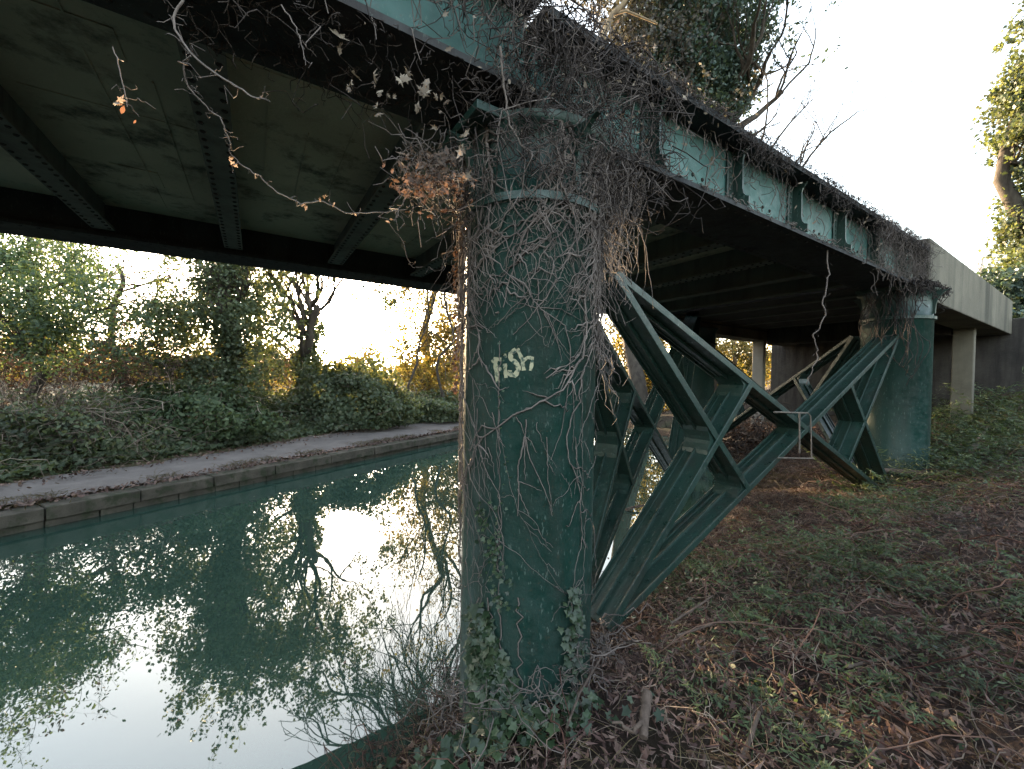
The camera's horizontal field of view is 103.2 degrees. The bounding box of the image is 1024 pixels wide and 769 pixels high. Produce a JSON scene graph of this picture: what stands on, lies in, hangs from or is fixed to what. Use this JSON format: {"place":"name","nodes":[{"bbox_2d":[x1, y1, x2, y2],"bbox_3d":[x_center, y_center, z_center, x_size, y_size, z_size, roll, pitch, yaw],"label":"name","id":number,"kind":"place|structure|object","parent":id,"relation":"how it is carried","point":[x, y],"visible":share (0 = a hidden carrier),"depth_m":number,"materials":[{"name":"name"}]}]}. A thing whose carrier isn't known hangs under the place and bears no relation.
{"place":"outdoors","nodes":[
{"label":"outdoors","id":0,"kind":"place"},
{"bbox_2d":[0,425,458,509],"bbox_3d":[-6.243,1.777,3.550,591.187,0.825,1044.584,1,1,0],"label":"verge","id":1,"kind":"structure","parent":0,"point":[168,479],"depth_m":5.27,"materials":[{"name":"green plant"}]},
{"bbox_2d":[0,429,462,536],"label":"canal edge","id":2,"kind":"object","parent":1,"relation":"on","point":[46,514],"visible":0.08,"depth_m":5.59,"materials":[{"name":"stone"}]},
{"bbox_2d":[312,275,434,319],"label":"overhanging tree","id":3,"kind":"object","parent":1,"relation":"on","point":[394,292],"depth_m":8.81,"materials":[{"name":"brown plant"}]},
{"bbox_2d":[0,420,462,504],"bbox_3d":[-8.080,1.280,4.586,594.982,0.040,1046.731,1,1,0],"label":"path","id":4,"kind":"structure","parent":0,"point":[115,476],"depth_m":6.59,"materials":[{"name":"grey concrete"}]},
{"bbox_2d":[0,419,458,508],"bbox_3d":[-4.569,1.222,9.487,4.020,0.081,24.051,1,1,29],"label":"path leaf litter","id":5,"kind":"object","parent":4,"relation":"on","point":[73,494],"visible":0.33,"depth_m":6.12,"materials":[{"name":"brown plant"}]},
{"bbox_2d":[0,377,609,483],"bbox_3d":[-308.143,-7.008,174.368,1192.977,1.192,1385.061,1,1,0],"label":"ground","id":6,"kind":"structure","parent":0,"point":[66,467],"depth_m":7.21,"materials":[{"name":"green plant"}]},
{"bbox_2d":[0,233,170,409],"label":"willow tree","id":7,"kind":"object","parent":6,"relation":"on","point":[38,309],"visible":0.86,"depth_m":7.17,"materials":[{"name":"green plant"}]},
{"bbox_2d":[0,312,175,412],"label":"hawthorn thicket","id":8,"kind":"object","parent":6,"relation":"on","point":[19,377],"visible":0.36,"depth_m":8.04,"materials":[{"name":"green plant"}]},
{"bbox_2d":[0,363,190,456],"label":"bramble bush","id":9,"kind":"object","parent":6,"relation":"on","point":[78,411],"visible":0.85,"depth_m":6.57,"materials":[{"name":"green plant"}]},
{"bbox_2d":[16,236,206,395],"bbox_3d":[-10.257,-2.359,10.021,5.711,6.738,3.724,1,1,-14],"label":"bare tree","id":10,"kind":"object","parent":6,"relation":"on","point":[137,285],"visible":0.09,"depth_m":10.47,"materials":[{"name":"green plant"}]},
{"bbox_2d":[0,309,243,414],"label":"hawthorn thicket","id":11,"kind":"object","parent":6,"relation":"on","point":[127,380],"visible":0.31,"depth_m":8.98,"materials":[{"name":"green plant"}]},
{"bbox_2d":[83,362,288,441],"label":"nettle bank","id":12,"kind":"structure","parent":6,"relation":"on","point":[214,402],"depth_m":7.81,"materials":[{"name":"green plant"}]},
{"bbox_2d":[110,253,309,408],"bbox_3d":[-6.780,-1.925,9.581,3.896,6.353,3.131,1,1,0],"label":"ivy clad tree","id":13,"kind":"object","parent":6,"relation":"on","point":[228,313],"visible":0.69,"depth_m":9.03,"materials":[{"name":"green plant"}]},
{"bbox_2d":[0,377,457,477],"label":"dead stems","id":14,"kind":"object","parent":6,"relation":"on","point":[416,389],"visible":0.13,"depth_m":6.60,"materials":[{"name":"brown plant"}]},
{"bbox_2d":[0,381,460,482],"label":"undergrowth","id":15,"kind":"object","parent":6,"relation":"on","point":[299,422],"visible":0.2,"depth_m":6.56,"materials":[{"name":"green plant"}]},
{"bbox_2d":[190,271,310,392],"bbox_3d":[-11.892,-3.074,20.156,5.800,8.201,4.652,1,1,20],"label":"golden tree","id":16,"kind":"object","parent":6,"relation":"on","point":[287,383],"visible":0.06,"depth_m":19.71,"materials":[{"name":"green plant"}]},
{"bbox_2d":[204,339,357,391],"bbox_3d":[-7.826,-0.430,13.557,5.444,3.158,3.526,1,1,0],"label":"hawthorn thicket","id":17,"kind":"object","parent":6,"relation":"on","point":[285,382],"visible":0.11,"depth_m":13.30,"materials":[{"name":"green plant"}]},
{"bbox_2d":[177,257,418,409],"bbox_3d":[-5.914,-2.971,11.901,6.504,8.451,8.164,0,1,-25],"label":"bare tree","id":18,"kind":"object","parent":6,"relation":"on","point":[312,331],"visible":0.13,"depth_m":11.63,"materials":[{"name":"brown plant"}]},
{"bbox_2d":[259,350,428,430],"bbox_3d":[-4.665,0.064,11.305,4.665,2.229,2.927,1,1,0],"label":"ivy mound","id":19,"kind":"object","parent":6,"relation":"on","point":[337,383],"visible":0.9,"depth_m":10.57,"materials":[{"name":"green plant"}]},
{"bbox_2d":[0,329,770,383],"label":"distant wood","id":20,"kind":"object","parent":6,"relation":"on","point":[351,358],"visible":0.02,"depth_m":42.37,"materials":[{"name":"brown plant"}]},
{"bbox_2d":[350,288,456,417],"bbox_3d":[-2.078,-2.491,13.425,6.377,8.176,4.565,1,1,0],"label":"slim tree","id":21,"kind":"object","parent":6,"relation":"on","point":[441,354],"visible":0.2,"depth_m":13.48,"materials":[{"name":"brown plant"}]},
{"bbox_2d":[355,386,462,424],"bbox_3d":[-3.626,0.581,13.654,6.146,1.241,3.483,1,1,0],"label":"ivy mound","id":22,"kind":"object","parent":6,"relation":"on","point":[448,405],"visible":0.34,"depth_m":12.68,"materials":[{"name":"green plant"}]},
{"bbox_2d":[380,287,455,392],"bbox_3d":[-3.158,-2.794,14.087,3.906,8.344,5.253,1,1,0],"label":"slim tree","id":23,"kind":"object","parent":6,"relation":"on","point":[417,352],"visible":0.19,"depth_m":14.41,"materials":[{"name":"brown plant"}]},
{"bbox_2d":[376,286,464,399],"bbox_3d":[-3.254,-4.474,17.398,8.037,11.755,6.537,1,1,0],"label":"golden tree","id":24,"kind":"object","parent":6,"relation":"on","point":[425,370],"visible":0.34,"depth_m":16.10,"materials":[{"name":"yellow plant"}]},
{"bbox_2d":[0,405,715,768],"bbox_3d":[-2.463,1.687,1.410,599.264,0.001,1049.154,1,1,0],"label":"water","id":25,"kind":"structure","parent":0,"point":[120,647],"depth_m":2.87,"materials":[{"name":"teal liquid"}]},
{"bbox_2d":[625,505,643,510],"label":"fallen branch","id":26,"kind":"object","parent":25,"relation":"in","point":[631,507],"visible":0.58,"depth_m":5.39,"materials":[{"name":"brown wood"}]},
{"bbox_2d":[49,463,710,748],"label":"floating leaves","id":27,"kind":"object","parent":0,"point":[379,747],"visible":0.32,"depth_m":2.79,"materials":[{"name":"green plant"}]},
{"bbox_2d":[0,0,1023,370],"label":"sky","id":28,"kind":"structure","parent":0,"point":[921,165],"materials":[{"name":"white"}]},
{"bbox_2d":[363,379,1023,768],"bbox_3d":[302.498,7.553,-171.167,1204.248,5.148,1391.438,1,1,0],"label":"bank","id":29,"kind":"structure","parent":0,"point":[1016,744],"depth_m":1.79,"materials":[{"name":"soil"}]},
{"bbox_2d":[282,570,603,768],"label":"bank roots","id":30,"kind":"object","parent":29,"relation":"on","point":[387,745],"visible":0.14,"depth_m":1.88,"materials":[{"name":"brown plant"}]},
{"bbox_2d":[0,0,949,725],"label":"steel bridge","id":31,"kind":"structure","parent":29,"relation":"on","point":[84,160],"depth_m":2.49,"materials":[{"name":"paint"}]},
{"bbox_2d":[111,47,154,123],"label":"hanging vine","id":32,"kind":"object","parent":31,"relation":"hanging from","point":[120,100],"visible":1,"depth_m":0.99,"materials":[{"name":"brown plant"}]},
{"bbox_2d":[157,0,270,103],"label":"hanging vine","id":33,"kind":"object","parent":31,"relation":"hanging from","point":[179,5],"visible":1,"depth_m":1.03,"materials":[{"name":"brown plant"}]},
{"bbox_2d":[174,24,409,222],"bbox_3d":[-0.680,-0.761,1.302,0.700,0.465,0.248,1,1,-18],"label":"hanging vine","id":34,"kind":"object","parent":31,"relation":"hanging from","point":[234,164],"visible":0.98,"depth_m":1.31,"materials":[{"name":"brown plant"}]},
{"bbox_2d":[281,4,316,67],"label":"hanging vine","id":35,"kind":"object","parent":31,"relation":"hanging from","point":[299,38],"visible":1,"depth_m":1.18,"materials":[{"name":"brown plant"}]},
{"bbox_2d":[158,0,552,156],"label":"girder ivy","id":36,"kind":"object","parent":31,"relation":"hanging from","point":[449,3],"visible":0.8,"depth_m":1.50,"materials":[{"name":"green plant"}]},
{"bbox_2d":[388,222,420,267],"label":"hanging vine","id":37,"kind":"object","parent":31,"relation":"hanging from","point":[404,247],"visible":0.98,"depth_m":2.19,"materials":[{"name":"brown plant"}]},
{"bbox_2d":[377,341,667,768],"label":"live ivy","id":38,"kind":"object","parent":31,"relation":"attached to","point":[504,695],"visible":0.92,"depth_m":1.69,"materials":[{"name":"green plant"}]},
{"bbox_2d":[328,0,725,632],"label":"dead ivy","id":39,"kind":"object","parent":31,"relation":"attached to","point":[604,194],"visible":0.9,"depth_m":1.71,"materials":[{"name":"brown plant"}]},
{"bbox_2d":[490,46,552,188],"bbox_3d":[0.033,-1.012,1.579,0.289,0.445,0.112,0,1,-26],"label":"hanging vine","id":40,"kind":"object","parent":39,"relation":"hanging from","point":[501,67],"visible":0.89,"depth_m":1.54,"materials":[{"name":"brown plant"}]},
{"bbox_2d":[614,88,654,158],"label":"hanging vine","id":41,"kind":"object","parent":31,"relation":"hanging from","point":[651,108],"visible":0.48,"depth_m":1.99,"materials":[{"name":"brown plant"}]},
{"bbox_2d":[607,37,944,300],"bbox_3d":[2.716,-1.274,3.356,5.252,0.862,0.398,0,1,-32],"label":"girder ivy","id":42,"kind":"object","parent":31,"relation":"attached to","point":[887,232],"visible":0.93,"depth_m":3.09,"materials":[{"name":"brown plant"}]},
{"bbox_2d":[773,411,813,458],"bbox_3d":[2.256,0.418,3.311,0.711,0.430,0.112,0,1,-32],"label":"wire frame","id":43,"kind":"object","parent":31,"relation":"hanging from","point":[776,412],"visible":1,"depth_m":3.31,"materials":[{"name":"grey metal"}]},
{"bbox_2d":[806,250,832,384],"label":"hanging vine","id":44,"kind":"object","parent":31,"relation":"hanging from","point":[827,263],"visible":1,"depth_m":3.38,"materials":[{"name":"brown plant"}]},
{"bbox_2d":[858,275,952,385],"bbox_3d":[4.657,-0.582,4.733,1.207,1.192,0.650,0,1,-24],"label":"column head ivy","id":45,"kind":"object","parent":31,"relation":"hanging from","point":[922,286],"depth_m":4.49,"materials":[{"name":"brown plant"}]},
{"bbox_2d":[566,625,607,728],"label":"fallen branch","id":46,"kind":"object","parent":29,"relation":"on","point":[578,695],"visible":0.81,"depth_m":1.67,"materials":[{"name":"brown wood"}]},
{"bbox_2d":[612,689,652,739],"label":"fallen branch","id":47,"kind":"object","parent":29,"relation":"on","point":[642,724],"visible":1,"depth_m":1.43,"materials":[{"name":"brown wood"}]},
{"bbox_2d":[604,318,670,411],"bbox_3d":[5.952,-0.914,17.256,5.598,5.980,3.795,1,1,0],"label":"ivy thicket","id":48,"kind":"object","parent":29,"relation":"on","point":[619,344],"visible":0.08,"depth_m":16.91,"materials":[{"name":"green plant"}]},
{"bbox_2d":[560,0,766,426],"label":"ivy clad tree","id":49,"kind":"object","parent":29,"relation":"on","point":[636,374],"visible":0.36,"depth_m":13.41,"materials":[{"name":"green plant"}]},
{"bbox_2d":[602,0,657,38],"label":"pale bough","id":50,"kind":"object","parent":49,"relation":"attached to","point":[618,8],"visible":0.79,"depth_m":9.33,"materials":[{"name":"beige plant"}]},
{"bbox_2d":[349,531,1023,768],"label":"dry stalks","id":51,"kind":"object","parent":29,"relation":"on","point":[837,683],"visible":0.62,"depth_m":1.51,"materials":[{"name":"brown plant"}]},
{"bbox_2d":[670,595,713,623],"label":"fallen branch","id":52,"kind":"object","parent":29,"relation":"on","point":[686,613],"visible":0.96,"depth_m":2.28,"materials":[{"name":"brown wood"}]},
{"bbox_2d":[676,620,722,636],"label":"fallen branch","id":53,"kind":"object","parent":29,"relation":"on","point":[693,630],"visible":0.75,"depth_m":2.12,"materials":[{"name":"brown wood"}]},
{"bbox_2d":[391,394,1023,768],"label":"fallen twigs","id":54,"kind":"object","parent":29,"relation":"on","point":[831,672],"depth_m":1.90,"materials":[{"name":"brown wood"}]},
{"bbox_2d":[421,387,1023,768],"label":"bramble stems","id":55,"kind":"object","parent":29,"relation":"on","point":[939,661],"visible":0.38,"depth_m":1.98,"materials":[{"name":"brown plant"}]},
{"bbox_2d":[626,402,835,463],"bbox_3d":[5.211,1.133,8.761,5.711,2.315,4.021,1,1,0],"label":"bramble thicket","id":56,"kind":"object","parent":29,"relation":"on","point":[753,434],"visible":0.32,"depth_m":8.60,"materials":[{"name":"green plant"}]},
{"bbox_2d":[627,0,848,389],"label":"evergreen tree","id":57,"kind":"object","parent":29,"relation":"on","point":[728,69],"visible":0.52,"depth_m":13.84,"materials":[{"name":"green plant"}]},
{"bbox_2d":[716,338,770,384],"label":"ivy clad tree","id":58,"kind":"object","parent":29,"relation":"on","point":[732,346],"visible":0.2,"depth_m":13.56,"materials":[{"name":"green plant"}]},
{"bbox_2d":[730,342,771,386],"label":"hawthorn bush","id":59,"kind":"object","parent":29,"relation":"on","point":[768,373],"visible":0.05,"depth_m":15.69,"materials":[{"name":"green plant"}]},
{"bbox_2d":[592,459,977,653],"bbox_3d":[4.630,0.818,3.707,5.508,1.708,10.662,2,1,37],"label":"ground ivy","id":60,"kind":"object","parent":29,"relation":"on","point":[638,627],"visible":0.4,"depth_m":2.81,"materials":[{"name":"green plant"}]},
{"bbox_2d":[730,11,927,166],"bbox_3d":[8.430,-4.789,12.161,4.862,10.498,4.044,1,1,0],"label":"bare tree","id":61,"kind":"object","parent":29,"relation":"on","point":[811,133],"visible":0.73,"depth_m":11.35,"materials":[{"name":"brown plant"}]},
{"bbox_2d":[635,367,1023,768],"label":"ground herbs","id":62,"kind":"object","parent":29,"relation":"on","point":[976,431],"visible":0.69,"depth_m":2.26,"materials":[{"name":"green plant"}]},
{"bbox_2d":[671,238,1023,429],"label":"concrete approach span","id":63,"kind":"object","parent":29,"relation":"on","point":[978,335],"visible":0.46,"depth_m":7.62,"materials":[{"name":"grey concrete"}]},
{"bbox_2d":[846,652,906,668],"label":"fallen branch","id":64,"kind":"object","parent":29,"relation":"on","point":[856,664],"visible":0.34,"depth_m":1.68,"materials":[{"name":"brown wood"}]},
{"bbox_2d":[884,468,955,475],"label":"fallen branch","id":65,"kind":"object","parent":29,"relation":"on","point":[887,470],"visible":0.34,"depth_m":4.48,"materials":[{"name":"brown wood"}]},
{"bbox_2d":[954,237,1005,277],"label":"willow shrub","id":66,"kind":"object","parent":29,"relation":"on","point":[980,265],"visible":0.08,"depth_m":13.04,"materials":[{"name":"green plant"}]},
{"bbox_2d":[968,418,999,452],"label":"fallen branch","id":67,"kind":"object","parent":29,"relation":"on","point":[969,450],"visible":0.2,"depth_m":5.39,"materials":[{"name":"brown wood"}]},
{"bbox_2d":[969,0,1023,274],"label":"ivy clad tree","id":68,"kind":"object","parent":29,"relation":"on","point":[1007,151],"visible":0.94,"depth_m":11.45,"materials":[{"name":"green plant"}]},
{"bbox_2d":[976,261,1023,318],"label":"laurel bush","id":69,"kind":"object","parent":29,"relation":"on","point":[1007,285],"visible":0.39,"depth_m":10.11,"materials":[{"name":"green plant"}]}
]}

